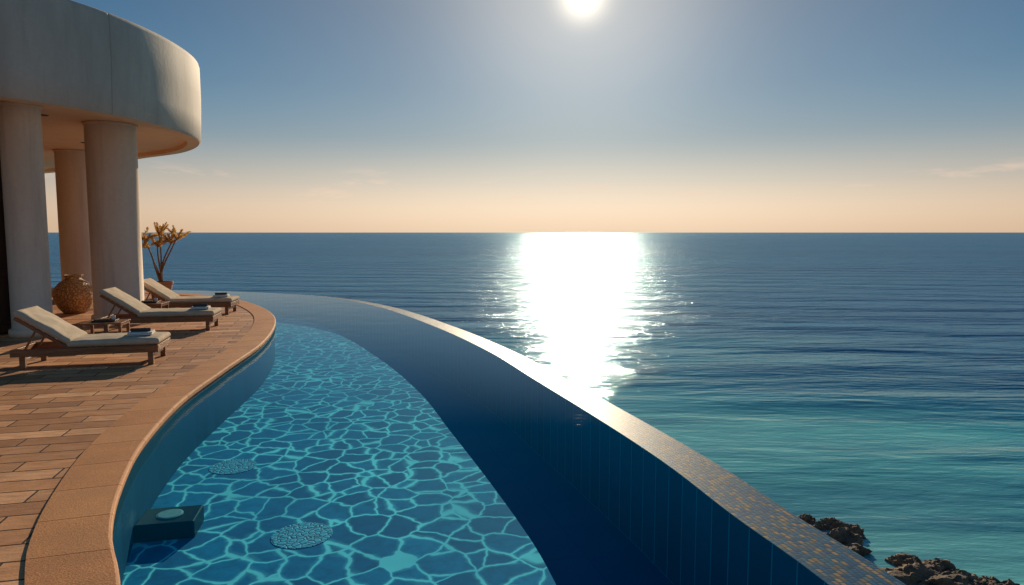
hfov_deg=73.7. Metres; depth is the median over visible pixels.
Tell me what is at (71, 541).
pool coping
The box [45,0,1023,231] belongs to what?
sky
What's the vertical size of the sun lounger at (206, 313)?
0.794 m
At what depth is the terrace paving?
7.50 m
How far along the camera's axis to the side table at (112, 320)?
11.23 m
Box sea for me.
[48,232,1023,584]
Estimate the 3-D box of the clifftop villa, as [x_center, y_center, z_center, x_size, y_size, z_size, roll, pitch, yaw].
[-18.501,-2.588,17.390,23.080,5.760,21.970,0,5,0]
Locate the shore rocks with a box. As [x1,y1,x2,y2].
[797,514,1019,584]
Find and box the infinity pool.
[113,294,905,584]
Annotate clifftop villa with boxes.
[0,0,200,337]
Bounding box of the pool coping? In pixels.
[24,292,275,584]
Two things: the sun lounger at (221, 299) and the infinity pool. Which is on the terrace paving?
the sun lounger at (221, 299)
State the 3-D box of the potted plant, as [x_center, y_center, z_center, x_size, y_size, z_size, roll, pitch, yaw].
[-9.629,-0.898,18.889,1.630,2.131,1.185,0,5,0]
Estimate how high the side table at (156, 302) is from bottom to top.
0.450 m
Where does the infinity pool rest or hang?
on the rocky cliff
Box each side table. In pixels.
[79,315,130,333]
[140,298,169,308]
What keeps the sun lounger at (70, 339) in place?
on the terrace paving
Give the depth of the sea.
108.26 m
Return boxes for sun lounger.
[9,306,170,369]
[98,287,221,332]
[144,278,238,314]
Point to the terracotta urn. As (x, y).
(72, 293)
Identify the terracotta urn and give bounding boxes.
[52,274,92,313]
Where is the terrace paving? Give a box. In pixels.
[0,294,253,584]
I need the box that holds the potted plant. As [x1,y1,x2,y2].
[141,222,190,298]

